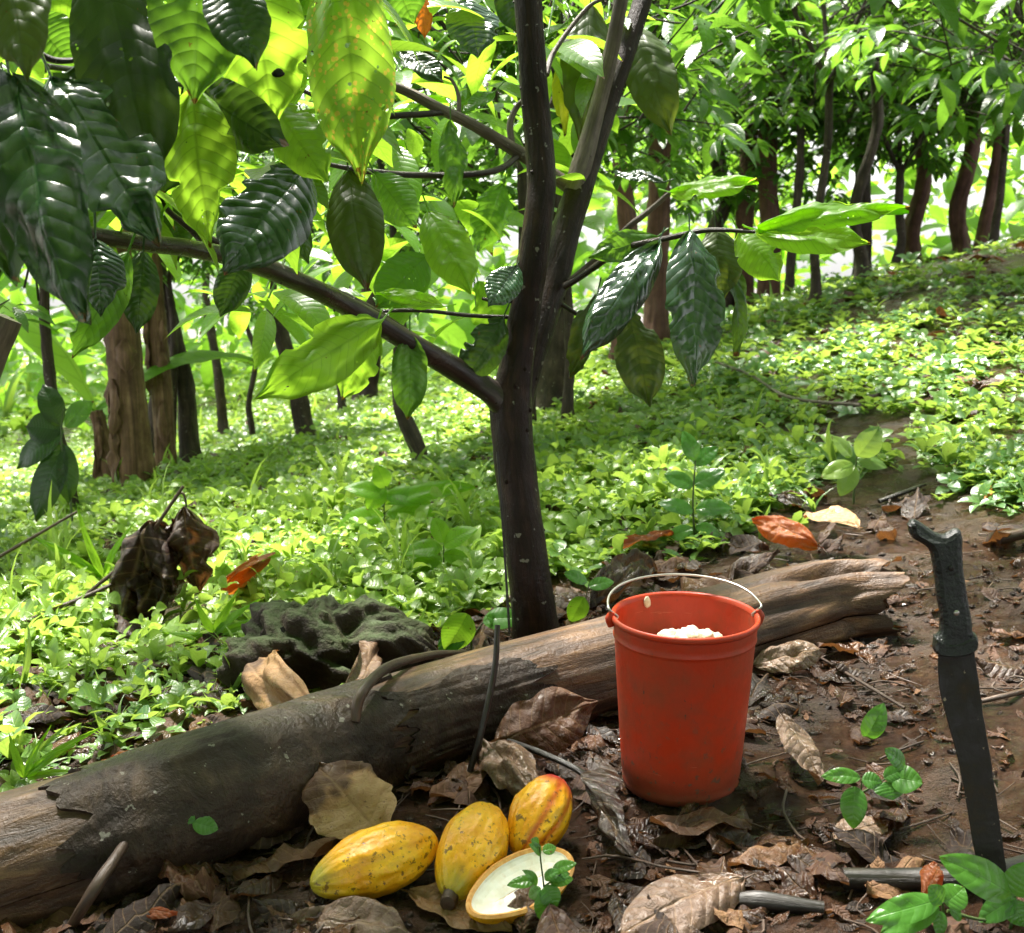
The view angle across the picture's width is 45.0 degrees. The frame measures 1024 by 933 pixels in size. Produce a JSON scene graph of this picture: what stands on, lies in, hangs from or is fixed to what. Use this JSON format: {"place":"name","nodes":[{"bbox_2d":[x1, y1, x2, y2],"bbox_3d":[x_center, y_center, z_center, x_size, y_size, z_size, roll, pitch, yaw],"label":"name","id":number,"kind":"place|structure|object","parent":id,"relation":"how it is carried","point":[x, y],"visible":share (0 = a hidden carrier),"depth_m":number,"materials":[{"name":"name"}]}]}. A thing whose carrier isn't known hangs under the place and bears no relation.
{"place":"outdoors","nodes":[
{"label":"outdoors","id":0,"kind":"place"},
{"bbox_2d":[0,241,1023,932],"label":"ground","id":1,"kind":"structure","parent":0,"point":[832,725],"depth_m":2.48,"materials":[{"name":"soil"}]},
{"bbox_2d":[0,511,76,557],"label":"twig","id":2,"kind":"object","parent":1,"relation":"on","point":[22,543],"visible":1,"depth_m":4.07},
{"bbox_2d":[16,384,93,530],"bbox_3d":[-1.962,0.011,5.321,0.343,0.721,0.164,0,12,0],"label":"cacao seedling","id":3,"kind":"object","parent":1,"relation":"on","point":[58,467],"visible":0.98,"depth_m":5.29,"materials":[{"name":"green plant"}]},
{"bbox_2d":[8,725,106,780],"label":"grass tuft","id":4,"kind":"object","parent":1,"relation":"on","point":[30,770],"visible":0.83,"depth_m":2.46,"materials":[{"name":"green plant"}]},
{"bbox_2d":[0,68,114,332],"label":"cacao tree","id":5,"kind":"object","parent":1,"relation":"on","point":[23,320],"visible":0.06,"depth_m":4.82,"materials":[{"name":"green plant"}]},
{"bbox_2d":[26,503,136,580],"bbox_3d":[-1.457,0.286,4.291,0.471,0.308,0.085,0,12,0],"label":"grass tuft","id":6,"kind":"object","parent":1,"relation":"on","point":[78,562],"visible":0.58,"depth_m":4.28,"materials":[{"name":"green plant"}]},
{"bbox_2d":[0,1,237,506],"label":"cacao tree","id":7,"kind":"object","parent":1,"relation":"on","point":[49,370],"visible":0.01,"depth_m":6.32,"materials":[{"name":"brown plant"}]},
{"bbox_2d":[0,296,253,478],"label":"banana plant","id":8,"kind":"object","parent":1,"relation":"on","point":[67,368],"visible":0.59,"depth_m":8.09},
{"bbox_2d":[108,519,186,620],"bbox_3d":[-1.109,0.322,3.698,0.246,0.345,0.277,0,12,0],"label":"withered leaf","id":9,"kind":"object","parent":1,"relation":"on","point":[144,576],"visible":0.79,"depth_m":3.65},
{"bbox_2d":[165,492,219,593],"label":"withered leaf","id":10,"kind":"object","parent":9,"relation":"attached to","point":[193,542],"visible":0.93,"depth_m":3.71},
{"bbox_2d":[0,60,313,486],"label":"banana plant","id":11,"kind":"object","parent":1,"relation":"on","point":[125,397],"visible":0.32,"depth_m":7.26,"materials":[{"name":"plant"}]},
{"bbox_2d":[2,62,313,454],"bbox_3d":[-2.951,-2.028,9.411,3.688,4.351,3.532,5,13,22],"label":"cacao tree","id":12,"kind":"object","parent":1,"relation":"on","point":[150,414],"depth_m":9.73,"materials":[{"name":"brown plant"}]},
{"bbox_2d":[143,253,176,467],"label":"banana plant","id":13,"kind":"object","parent":1,"relation":"on","point":[158,386],"visible":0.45,"depth_m":8.25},
{"bbox_2d":[131,210,220,435],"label":"cacao tree","id":14,"kind":"object","parent":1,"relation":"on","point":[168,279],"visible":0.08,"depth_m":8.53,"materials":[{"name":"brown plant"}]},
{"bbox_2d":[161,153,260,462],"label":"cacao tree","id":15,"kind":"object","parent":1,"relation":"on","point":[188,436],"visible":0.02,"depth_m":8.72,"materials":[{"name":"brown plant"}]},
{"bbox_2d":[187,661,235,712],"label":"dead leaf","id":16,"kind":"object","parent":1,"relation":"on","point":[207,675],"visible":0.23,"depth_m":2.97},
{"bbox_2d":[166,589,264,639],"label":"grass tuft","id":17,"kind":"object","parent":1,"relation":"on","point":[222,622],"visible":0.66,"depth_m":3.31,"materials":[{"name":"green plant"}]},
{"bbox_2d":[202,151,263,433],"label":"cacao tree","id":18,"kind":"object","parent":1,"relation":"on","point":[221,407],"visible":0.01,"depth_m":11.84,"materials":[{"name":"brown plant"}]},
{"bbox_2d":[187,263,291,434],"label":"cacao tree","id":19,"kind":"object","parent":1,"relation":"on","point":[248,408],"visible":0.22,"depth_m":10.92,"materials":[{"name":"green plant"}]},
{"bbox_2d":[217,552,275,594],"bbox_3d":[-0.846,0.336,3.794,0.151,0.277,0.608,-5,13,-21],"label":"dead leaf","id":20,"kind":"object","parent":1,"relation":"on","point":[242,574],"visible":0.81,"depth_m":3.56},
{"bbox_2d":[213,81,423,435],"bbox_3d":[-1.662,-1.435,8.663,2.131,2.758,2.221,0,12,0],"label":"cacao tree","id":21,"kind":"object","parent":1,"relation":"on","point":[301,413],"visible":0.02,"depth_m":8.69,"materials":[{"name":"green plant"}]},
{"bbox_2d":[216,594,444,692],"bbox_3d":[-0.415,0.467,2.893,0.518,0.333,0.360,0,12,0],"label":"stone","id":22,"kind":"object","parent":1,"relation":"on","point":[316,644],"visible":0.44,"depth_m":2.79,"materials":[{"name":"stone"}]},
{"bbox_2d":[239,105,431,410],"bbox_3d":[-1.576,-1.835,11.453,2.199,2.952,2.251,0,12,0],"label":"cacao tree","id":23,"kind":"object","parent":1,"relation":"on","point":[341,404],"visible":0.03,"depth_m":11.64,"materials":[{"name":"green plant"}]},
{"bbox_2d":[302,760,396,838],"bbox_3d":[-0.278,0.572,2.109,0.167,0.089,0.162,0,12,0],"label":"dead leaf","id":24,"kind":"object","parent":1,"relation":"on","point":[342,799],"visible":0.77,"depth_m":2.10,"materials":[{"name":"plant"}]},
{"bbox_2d":[260,147,467,398],"bbox_3d":[-1.667,-2.269,13.757,2.516,3.373,2.228,0,12,0],"label":"cacao tree","id":25,"kind":"object","parent":1,"relation":"on","point":[371,388],"visible":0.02,"depth_m":13.96,"materials":[{"name":"green plant"}]},
{"bbox_2d":[310,820,437,899],"bbox_3d":[-0.216,0.625,1.952,0.214,0.112,0.107,-6,13,-25],"label":"cacao pod","id":26,"kind":"object","parent":1,"relation":"on","point":[381,859],"visible":0.95,"depth_m":1.91,"materials":[{"name":"food"}]},
{"bbox_2d":[242,99,517,460],"bbox_3d":[-0.653,-0.930,6.306,1.395,2.059,1.381,-4,13,-19],"label":"cacao tree","id":27,"kind":"object","parent":1,"relation":"on","point":[411,433],"visible":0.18,"depth_m":6.17,"materials":[{"name":"green plant"}]},
{"bbox_2d":[337,465,477,529],"bbox_3d":[-0.380,0.150,4.475,0.515,0.302,0.094,0,12,0],"label":"seedling","id":28,"kind":"object","parent":1,"relation":"on","point":[401,498],"visible":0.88,"depth_m":4.48,"materials":[{"name":"green plant"}]},
{"bbox_2d":[401,517,477,573],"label":"seedling","id":29,"kind":"object","parent":1,"relation":"on","point":[426,551],"visible":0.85,"depth_m":3.72,"materials":[{"name":"green plant"}]},
{"bbox_2d":[0,0,909,639],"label":"cacao tree","id":30,"kind":"object","parent":1,"relation":"on","point":[108,118],"visible":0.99,"depth_m":2.56,"materials":[{"name":"green plant"}]},
{"bbox_2d":[496,452,510,632],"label":"vine","id":31,"kind":"object","parent":30,"relation":"hanging from","point":[503,539],"visible":1,"depth_m":2.92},
{"bbox_2d":[0,558,909,927],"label":"fallen log","id":32,"kind":"object","parent":1,"relation":"on","point":[240,780],"visible":0.73,"depth_m":2.16,"materials":[{"name":"brown wood"}]},
{"bbox_2d":[188,816,217,834],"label":"leaf","id":33,"kind":"object","parent":32,"relation":"on","point":[205,825],"visible":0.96,"depth_m":2.01,"materials":[{"name":"green plant"}]},
{"bbox_2d":[351,650,466,722],"bbox_3d":[-0.204,0.408,2.471,0.033,0.098,0.482,5,13,22],"label":"stick","id":34,"kind":"object","parent":32,"relation":"on","point":[371,680],"visible":0.96,"depth_m":2.36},
{"bbox_2d":[400,882,512,931],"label":"dead leaf","id":35,"kind":"object","parent":1,"relation":"on","point":[428,898],"visible":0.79,"depth_m":1.88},
{"bbox_2d":[434,802,508,909],"bbox_3d":[-0.069,0.612,1.957,0.110,0.118,0.193,5,13,24],"label":"cacao pod","id":36,"kind":"object","parent":1,"relation":"on","point":[472,848],"visible":0.9,"depth_m":1.92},
{"bbox_2d":[437,607,511,649],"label":"seedling","id":37,"kind":"object","parent":1,"relation":"on","point":[459,631],"visible":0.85,"depth_m":3.03,"materials":[{"name":"green plant"}]},
{"bbox_2d":[479,738,538,795],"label":"dead leaf","id":38,"kind":"object","parent":1,"relation":"on","point":[510,765],"visible":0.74,"depth_m":2.24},
{"bbox_2d":[0,234,1023,791],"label":"ground cover","id":39,"kind":"object","parent":1,"relation":"on","point":[602,468],"visible":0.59,"depth_m":5.16,"materials":[{"name":"green plant"}]},
{"bbox_2d":[10,583,114,626],"bbox_3d":[-1.262,0.362,3.616,0.438,0.220,0.056,-5,13,-23],"label":"stick","id":40,"kind":"object","parent":39,"relation":"on","point":[86,596],"visible":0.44,"depth_m":3.60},
{"bbox_2d":[70,485,184,605],"bbox_3d":[-1.185,0.270,3.668,0.436,0.418,0.022,-2,12,-11],"label":"stick","id":41,"kind":"object","parent":39,"relation":"on","point":[155,527],"visible":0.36,"depth_m":3.67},
{"bbox_2d":[0,235,1023,932],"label":"leaf litter","id":42,"kind":"object","parent":1,"relation":"on","point":[766,855],"visible":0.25,"depth_m":2.11,"materials":[{"name":"plant"}]},
{"bbox_2d":[0,314,21,377],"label":"cut pole","id":43,"kind":"object","parent":42,"relation":"on","point":[10,327],"visible":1,"depth_m":2.59,"materials":[{"name":"brown wood"}]},
{"bbox_2d":[67,841,127,927],"bbox_3d":[-0.633,0.658,1.947,0.062,0.126,0.151,8,14,33],"label":"stick","id":44,"kind":"object","parent":42,"relation":"on","point":[98,883],"visible":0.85,"depth_m":1.90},
{"bbox_2d":[146,906,177,919],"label":"dead leaf","id":45,"kind":"object","parent":42,"relation":"on","point":[158,912],"visible":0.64,"depth_m":1.90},
{"bbox_2d":[158,859,218,903],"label":"dead leaf","id":46,"kind":"object","parent":42,"relation":"on","point":[202,879],"visible":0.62,"depth_m":1.97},
{"bbox_2d":[241,650,309,709],"bbox_3d":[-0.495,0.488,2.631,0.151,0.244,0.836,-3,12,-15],"label":"dead leaf","id":47,"kind":"object","parent":42,"relation":"on","point":[272,679],"visible":0.66,"depth_m":2.50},
{"bbox_2d":[278,896,410,932],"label":"dead leaf","id":48,"kind":"object","parent":42,"relation":"on","point":[375,916],"visible":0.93,"depth_m":1.84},
{"bbox_2d":[346,640,382,682],"bbox_3d":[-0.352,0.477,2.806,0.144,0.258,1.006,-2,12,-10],"label":"dead leaf","id":49,"kind":"object","parent":42,"relation":"on","point":[368,661],"visible":0.27,"depth_m":2.65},
{"bbox_2d":[467,625,499,772],"bbox_3d":[-0.049,0.450,2.326,0.031,0.283,0.132,7,14,29],"label":"stick","id":50,"kind":"object","parent":42,"relation":"on","point":[483,721],"visible":0.91,"depth_m":2.31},
{"bbox_2d":[507,738,584,774],"bbox_3d":[0.071,0.547,2.268,0.226,0.048,0.021,11,16,42],"label":"stick","id":51,"kind":"object","parent":42,"relation":"on","point":[556,759],"visible":0.58,"depth_m":2.25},
{"bbox_2d":[494,686,598,757],"bbox_3d":[0.062,0.490,2.366,0.238,0.114,0.074,-4,12,-16],"label":"dead leaf","id":52,"kind":"object","parent":42,"relation":"on","point":[553,720],"visible":0.77,"depth_m":2.37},
{"bbox_2d":[580,751,639,858],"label":"dead leaf","id":53,"kind":"object","parent":42,"relation":"on","point":[600,780],"visible":1,"depth_m":2.04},
{"bbox_2d":[588,548,657,610],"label":"dead leaf","id":54,"kind":"object","parent":42,"relation":"on","point":[618,569],"visible":0.87,"depth_m":3.38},
{"bbox_2d":[616,872,754,932],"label":"dead leaf","id":55,"kind":"object","parent":42,"relation":"on","point":[687,903],"visible":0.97,"depth_m":1.77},
{"bbox_2d":[735,890,824,916],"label":"branch","id":56,"kind":"object","parent":42,"relation":"on","point":[772,902],"visible":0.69,"depth_m":1.79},
{"bbox_2d":[752,515,822,550],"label":"dead leaf","id":57,"kind":"object","parent":42,"relation":"on","point":[787,532],"visible":1,"depth_m":3.69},
{"bbox_2d":[714,361,860,406],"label":"twig","id":58,"kind":"object","parent":42,"relation":"on","point":[792,397],"visible":0.98,"depth_m":6.11,"materials":[{"name":"wood"}]},
{"bbox_2d":[753,640,825,672],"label":"dead leaf","id":59,"kind":"object","parent":42,"relation":"on","point":[792,656],"visible":0.94,"depth_m":2.74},
{"bbox_2d":[841,854,1023,891],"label":"branch","id":60,"kind":"object","parent":42,"relation":"on","point":[908,878],"visible":0.47,"depth_m":1.82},
{"bbox_2d":[919,861,943,893],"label":"dead leaf","id":61,"kind":"object","parent":60,"relation":"on","point":[931,873],"visible":0.8,"depth_m":1.76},
{"bbox_2d":[996,528,1023,544],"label":"stick","id":62,"kind":"object","parent":42,"relation":"on","point":[1016,535],"visible":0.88,"depth_m":3.51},
{"bbox_2d":[0,4,1023,430],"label":"wood","id":63,"kind":"object","parent":1,"relation":"on","point":[456,336],"visible":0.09,"depth_m":19.96,"materials":[{"name":"green plant"}]},
{"bbox_2d":[2,485,1023,932],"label":"twig litter","id":64,"kind":"object","parent":1,"relation":"on","point":[958,793],"visible":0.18,"depth_m":2.19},
{"bbox_2d":[311,0,720,420],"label":"cacao tree","id":65,"kind":"object","parent":1,"relation":"on","point":[624,136],"visible":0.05,"depth_m":6.85,"materials":[{"name":"green plant"}]},
{"bbox_2d":[466,846,574,924],"bbox_3d":[0.013,0.650,1.891,0.192,0.079,0.102,-8,14,-33],"label":"cacao pod half","id":66,"kind":"object","parent":1,"relation":"on","point":[491,896],"visible":0.68,"depth_m":1.89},
{"bbox_2d":[507,885,539,932],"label":"dead leaf","id":67,"kind":"object","parent":1,"relation":"on","point":[527,921],"visible":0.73,"depth_m":1.84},
{"bbox_2d":[56,477,1023,932],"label":"soil crumbs","id":68,"kind":"object","parent":1,"relation":"on","point":[434,919],"visible":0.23,"depth_m":2.50,"materials":[{"name":"soil"}]},
{"bbox_2d":[508,774,571,852],"bbox_3d":[0.046,0.575,2.037,0.110,0.110,0.136,0,12,0],"label":"cacao pod","id":69,"kind":"object","parent":1,"relation":"on","point":[541,807],"visible":0.83,"depth_m":2.00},
{"bbox_2d":[507,837,576,918],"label":"seedling","id":70,"kind":"object","parent":1,"relation":"on","point":[556,876],"visible":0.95,"depth_m":1.82,"materials":[{"name":"green plant"}]},
{"bbox_2d":[409,19,720,412],"bbox_3d":[0.275,-1.568,7.763,2.072,2.707,1.996,5,13,23],"label":"cacao tree","id":71,"kind":"object","parent":1,"relation":"on","point":[550,385],"visible":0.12,"depth_m":7.66,"materials":[{"name":"green plant"}]},
{"bbox_2d":[302,0,830,249],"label":"cacao tree","id":72,"kind":"object","parent":1,"relation":"on","point":[680,42],"visible":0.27,"depth_m":5.12,"materials":[{"name":"green plant"}]},
{"bbox_2d":[564,570,613,621],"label":"seedling","id":73,"kind":"object","parent":1,"relation":"on","point":[577,608],"visible":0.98,"depth_m":3.17,"materials":[{"name":"green plant"}]},
{"bbox_2d":[429,0,756,419],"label":"cacao tree","id":74,"kind":"object","parent":1,"relation":"on","point":[567,406],"visible":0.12,"depth_m":6.92,"materials":[{"name":"brown plant"}]},
{"bbox_2d":[609,529,673,548],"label":"dead leaf","id":75,"kind":"object","parent":1,"relation":"on","point":[631,540],"visible":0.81,"depth_m":3.83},
{"bbox_2d":[545,0,748,359],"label":"cacao tree","id":76,"kind":"object","parent":1,"relation":"on","point":[626,213],"visible":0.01,"depth_m":9.76,"materials":[{"name":"brown plant"}]},
{"bbox_2d":[605,573,764,807],"bbox_3d":[0.301,0.393,2.175,0.279,0.349,0.259,0,12,0],"label":"bucket","id":77,"kind":"object","parent":1,"relation":"on","point":[683,703],"visible":1,"depth_m":2.10,"materials":[{"name":"red plastic"}]},
{"bbox_3d":[0.300,0.394,2.173,0.218,0.144,0.221,0,12,0],"label":"cacao pulp","id":78,"kind":"object","parent":77,"relation":"in","visible":0},
{"bbox_2d":[657,628,676,636],"bbox_3d":[0.280,0.303,2.184,0.047,0.032,0.040,0,12,0],"label":"cacao bean","id":79,"kind":"object","parent":78,"relation":"in","point":[670,632],"visible":0.48,"depth_m":2.18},
{"bbox_2d":[675,629,695,637],"bbox_3d":[0.305,0.308,2.178,0.044,0.039,0.038,0,12,0],"label":"cacao bean","id":80,"kind":"object","parent":78,"relation":"on","point":[682,633],"visible":0.39,"depth_m":2.17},
{"bbox_2d":[695,628,712,637],"bbox_3d":[0.340,0.303,2.175,0.037,0.033,0.041,0,12,0],"label":"cacao bean","id":81,"kind":"object","parent":78,"relation":"in","point":[705,633],"visible":0.52,"depth_m":2.16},
{"bbox_2d":[562,0,822,341],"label":"cacao tree","id":82,"kind":"object","parent":1,"relation":"on","point":[656,316],"visible":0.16,"depth_m":10.43,"materials":[{"name":"green plant"}]},
{"bbox_2d":[657,431,731,540],"bbox_3d":[0.574,0.074,3.884,0.234,0.365,0.092,0,12,0],"label":"seedling","id":83,"kind":"object","parent":1,"relation":"on","point":[699,457],"visible":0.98,"depth_m":3.88,"materials":[{"name":"green plant"}]},
{"bbox_2d":[609,82,855,307],"bbox_3d":[2.455,-2.938,13.917,2.864,3.055,2.825,0,12,0],"label":"cacao tree","id":84,"kind":"object","parent":1,"relation":"on","point":[727,206],"visible":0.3,"depth_m":13.51,"materials":[{"name":"green plant"}]},
{"bbox_2d":[679,0,860,305],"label":"cacao tree","id":85,"kind":"object","parent":1,"relation":"on","point":[742,217],"visible":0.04,"depth_m":13.82,"materials":[{"name":"brown plant"}]},
{"bbox_2d":[782,788,804,839],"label":"twig","id":86,"kind":"object","parent":1,"relation":"on","point":[787,819],"visible":1,"depth_m":2.05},
{"bbox_2d":[678,0,919,302],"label":"cacao tree","id":87,"kind":"object","parent":1,"relation":"on","point":[768,209],"visible":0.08,"depth_m":13.20,"materials":[{"name":"green plant"}]},
{"bbox_2d":[774,706,823,785],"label":"dead leaf","id":88,"kind":"object","parent":1,"relation":"on","point":[800,747],"visible":0.99,"depth_m":2.21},
{"bbox_2d":[694,0,933,293],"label":"cacao tree","id":89,"kind":"object","parent":1,"relation":"on","point":[790,264],"visible":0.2,"depth_m":12.33,"materials":[{"name":"green plant"}]},
{"bbox_2d":[803,505,862,528],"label":"dead leaf","id":90,"kind":"object","parent":1,"relation":"on","point":[839,514],"visible":1,"depth_m":3.61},
{"bbox_2d":[704,0,975,304],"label":"cacao tree","id":91,"kind":"object","parent":1,"relation":"on","point":[843,68],"visible":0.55,"depth_m":9.37,"materials":[{"name":"green plant"}]},
{"bbox_2d":[821,426,886,503],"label":"seedling","id":92,"kind":"object","parent":1,"relation":"on","point":[867,449],"visible":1,"depth_m":4.17,"materials":[{"name":"green plant"}]},
{"bbox_2d":[823,815,888,847],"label":"dead leaf","id":93,"kind":"object","parent":1,"relation":"on","point":[870,824],"visible":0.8,"depth_m":1.98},
{"bbox_2d":[821,657,905,708],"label":"twig","id":94,"kind":"object","parent":1,"relation":"on","point":[870,687],"visible":0.84,"depth_m":2.53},
{"bbox_2d":[821,747,922,828],"bbox_3d":[0.576,0.519,1.975,0.155,0.138,0.045,0,12,0],"label":"seedling","id":95,"kind":"object","parent":1,"relation":"on","point":[900,777],"visible":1,"depth_m":1.97,"materials":[{"name":"green plant"}]},
{"bbox_2d":[860,703,886,738],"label":"leaf","id":96,"kind":"object","parent":1,"relation":"on","point":[874,723],"visible":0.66,"depth_m":2.33,"materials":[{"name":"green plant"}]},
{"bbox_2d":[766,0,1003,274],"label":"cacao tree","id":97,"kind":"object","parent":1,"relation":"on","point":[866,229],"visible":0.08,"depth_m":13.16,"materials":[{"name":"green plant"}]},
{"bbox_2d":[752,0,1020,284],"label":"cacao tree","id":98,"kind":"object","parent":1,"relation":"on","point":[860,253],"visible":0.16,"depth_m":10.23,"materials":[{"name":"green plant"}]},
{"bbox_2d":[787,34,1013,264],"bbox_3d":[4.108,-3.209,12.745,2.279,2.625,2.257,-8,14,-32],"label":"cacao tree","id":99,"kind":"object","parent":1,"relation":"on","point":[942,166],"visible":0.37,"depth_m":12.59,"materials":[{"name":"green plant"}]},
{"bbox_2d":[878,483,926,503],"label":"twig","id":100,"kind":"object","parent":1,"relation":"on","point":[899,494],"visible":0.98,"depth_m":4.11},
{"bbox_2d":[819,0,1023,148],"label":"cacao tree","id":101,"kind":"object","parent":1,"relation":"on","point":[998,70],"visible":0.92,"depth_m":7.96,"materials":[{"name":"green plant"}]},
{"bbox_2d":[829,0,1023,42],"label":"cacao tree","id":102,"kind":"object","parent":1,"relation":"on","point":[948,10],"visible":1,"depth_m":4.69,"materials":[{"name":"green plant"}]},
{"bbox_2d":[833,30,1023,261],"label":"cacao tree","id":103,"kind":"object","parent":1,"relation":"on","point":[918,203],"visible":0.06,"depth_m":14.27,"materials":[{"name":"brown plant"}]},
{"bbox_2d":[853,0,1023,252],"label":"cacao tree","id":104,"kind":"object","parent":1,"relation":"on","point":[958,230],"visible":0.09,"depth_m":13.64,"materials":[{"name":"brown plant"}]},
{"bbox_2d":[866,853,1023,932],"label":"seedling","id":105,"kind":"object","parent":1,"relation":"on","point":[994,886],"visible":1,"depth_m":1.68,"materials":[{"name":"green plant"}]},
{"bbox_2d":[907,519,1006,903],"bbox_3d":[0.634,0.371,1.741,0.186,0.592,0.063,11,16,41],"label":"machete","id":106,"kind":"object","parent":1,"relation":"on","point":[955,643],"visible":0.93,"depth_m":1.73,"materials":[{"name":"black metal"}]},
{"bbox_2d":[896,1,1023,248],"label":"cacao tree","id":107,"kind":"object","parent":1,"relation":"on","point":[996,223],"visible":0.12,"depth_m":12.27,"materials":[{"name":"brown plant"}]},
{"bbox_2d":[911,1,1023,251],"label":"cacao tree","id":108,"kind":"object","parent":1,"relation":"on","point":[986,215],"visible":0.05,"depth_m":12.98,"materials":[{"name":"brown plant"}]},
{"bbox_2d":[981,688,1023,702],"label":"twig","id":109,"kind":"object","parent":1,"relation":"on","point":[1017,692],"visible":0.94,"depth_m":2.42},
{"bbox_2d":[3,2,1023,306],"label":"sky","id":110,"kind":"structure","parent":0,"point":[593,241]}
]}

